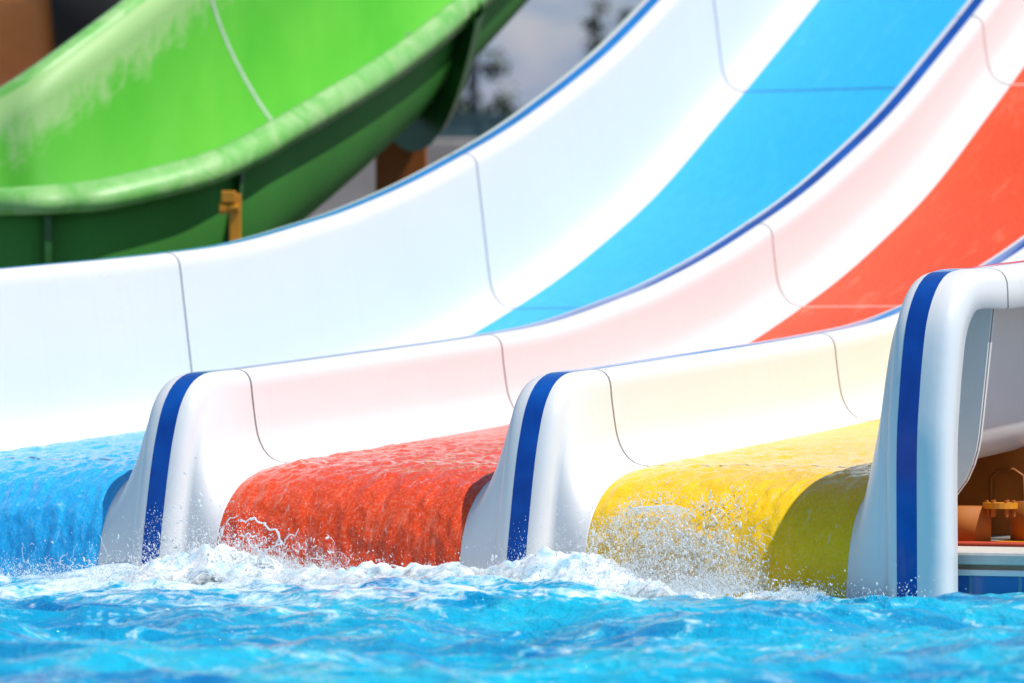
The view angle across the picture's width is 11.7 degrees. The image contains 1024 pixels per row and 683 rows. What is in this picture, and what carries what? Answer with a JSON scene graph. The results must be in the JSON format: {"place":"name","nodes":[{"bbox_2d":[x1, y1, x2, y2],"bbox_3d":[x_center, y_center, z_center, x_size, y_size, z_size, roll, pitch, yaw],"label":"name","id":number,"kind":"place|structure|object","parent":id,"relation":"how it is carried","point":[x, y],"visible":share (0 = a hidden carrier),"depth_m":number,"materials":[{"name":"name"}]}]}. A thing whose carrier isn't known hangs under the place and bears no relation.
{"place":"outdoors","nodes":[
{"label":"outdoors","id":0,"kind":"place"},
{"bbox_2d":[0,0,121,86],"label":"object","id":1,"kind":"object","parent":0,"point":[32,32],"visible":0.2,"depth_m":23.57,"materials":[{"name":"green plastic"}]},
{"bbox_2d":[304,139,474,219],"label":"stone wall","id":2,"kind":"structure","parent":0,"point":[361,184],"depth_m":44.78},
{"bbox_2d":[436,112,512,138],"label":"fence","id":3,"kind":"object","parent":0,"point":[467,126],"visible":0.1,"depth_m":45.01,"materials":[{"name":"grey metal"}]},
{"bbox_2d":[468,55,500,113],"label":"mast","id":4,"kind":"object","parent":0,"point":[473,89],"visible":0.29,"depth_m":50.99,"materials":[{"name":"grey metal"}]},
{"bbox_2d":[0,562,1023,682],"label":"pool water","id":5,"kind":"structure","parent":0,"point":[468,629],"depth_m":9.89,"materials":[{"name":"blue liquid"}]},
{"bbox_2d":[214,530,339,568],"bbox_3d":[-0.589,0.513,12.150,0.606,0.139,0.060,0,0,26],"label":"splash sheet","id":6,"kind":"object","parent":5,"relation":"on","point":[291,551],"visible":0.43,"depth_m":12.12,"materials":[{"name":"white liquid"}]},
{"bbox_2d":[80,544,818,601],"bbox_3d":[-0.541,0.575,11.386,3.398,0.196,1.530,0,0,26],"label":"foam","id":7,"kind":"object","parent":5,"relation":"on","point":[368,570],"visible":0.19,"depth_m":11.78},
{"bbox_2d":[0,456,965,600],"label":"water spray","id":8,"kind":"object","parent":5,"relation":"on","point":[709,588],"visible":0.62,"depth_m":11.66,"materials":[{"name":"white liquid"}]},
{"bbox_2d":[0,0,1023,597],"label":"water slide","id":9,"kind":"object","parent":5,"relation":"in","point":[698,250],"visible":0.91,"depth_m":13.97,"materials":[{"name":"white plastic"}]},
{"bbox_2d":[595,498,779,591],"bbox_3d":[0.408,0.454,11.744,0.608,0.253,0.201,0,0,26],"label":"splash sheet","id":10,"kind":"object","parent":5,"relation":"on","point":[697,556],"visible":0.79,"depth_m":11.67,"materials":[{"name":"white liquid"}]},
{"bbox_2d":[458,0,641,113],"label":"sky","id":11,"kind":"structure","parent":0,"point":[542,42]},
{"bbox_2d":[958,546,1023,594],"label":"pool edge","id":12,"kind":"object","parent":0,"point":[987,570],"visible":0.07,"depth_m":11.46,"materials":[{"name":"tile"}]},
{"bbox_2d":[991,535,1009,540],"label":"pool deck","id":13,"kind":"structure","parent":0,"point":[995,538],"depth_m":12.52,"materials":[{"name":"concrete"}]},
{"bbox_2d":[375,141,426,191],"bbox_3d":[-0.432,-0.231,19.557,0.340,1.522,0.340,0,0,6],"label":"steel post","id":14,"kind":"object","parent":13,"relation":"on","point":[394,162],"depth_m":19.47,"materials":[{"name":"brown metal"}]},
{"bbox_2d":[0,0,528,267],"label":"green flume","id":15,"kind":"object","parent":14,"relation":"on","point":[132,127],"visible":0.77,"depth_m":17.76,"materials":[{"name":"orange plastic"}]},
{"bbox_2d":[432,86,512,113],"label":"tree","id":16,"kind":"object","parent":13,"relation":"on","point":[465,108],"visible":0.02,"depth_m":50.97,"materials":[{"name":"green plant"}]},
{"bbox_2d":[456,48,526,113],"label":"tree","id":17,"kind":"object","parent":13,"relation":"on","point":[505,105],"visible":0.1,"depth_m":51.09,"materials":[{"name":"green plant"}]},
{"bbox_2d":[579,0,613,57],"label":"tree","id":18,"kind":"object","parent":13,"relation":"on","point":[596,25],"visible":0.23,"depth_m":50.93,"materials":[{"name":"green plant"}]},
{"bbox_2d":[610,5,632,25],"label":"tree","id":19,"kind":"object","parent":13,"relation":"on","point":[624,14],"visible":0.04,"depth_m":51.01,"materials":[{"name":"green plant"}]},
{"bbox_2d":[958,500,1017,540],"bbox_3d":[1.111,0.434,12.009,0.214,0.108,0.144,0,0,26],"label":"flanged pipe","id":20,"kind":"object","parent":13,"relation":"on","point":[974,523],"visible":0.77,"depth_m":11.96,"materials":[{"name":"orange metal"}]},
{"bbox_2d":[957,447,1023,535],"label":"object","id":21,"kind":"structure","parent":13,"relation":"on","point":[998,477],"depth_m":12.46,"materials":[{"name":"brown wood"}]},
{"bbox_2d":[958,541,1023,546],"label":"rubber strip","id":22,"kind":"object","parent":13,"relation":"on","point":[990,544],"visible":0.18,"depth_m":11.84,"materials":[{"name":"rubber"}]},
{"bbox_2d":[989,540,1023,541],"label":"base plate","id":23,"kind":"object","parent":13,"relation":"on","point":[1008,541],"visible":0.33,"depth_m":11.99,"materials":[{"name":"orange paint"}]},
{"bbox_2d":[1010,501,1023,539],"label":"flanged pipe","id":24,"kind":"object","parent":23,"relation":"on","point":[1017,527],"visible":0.96,"depth_m":12.04,"materials":[{"name":"orange metal"}]}
]}

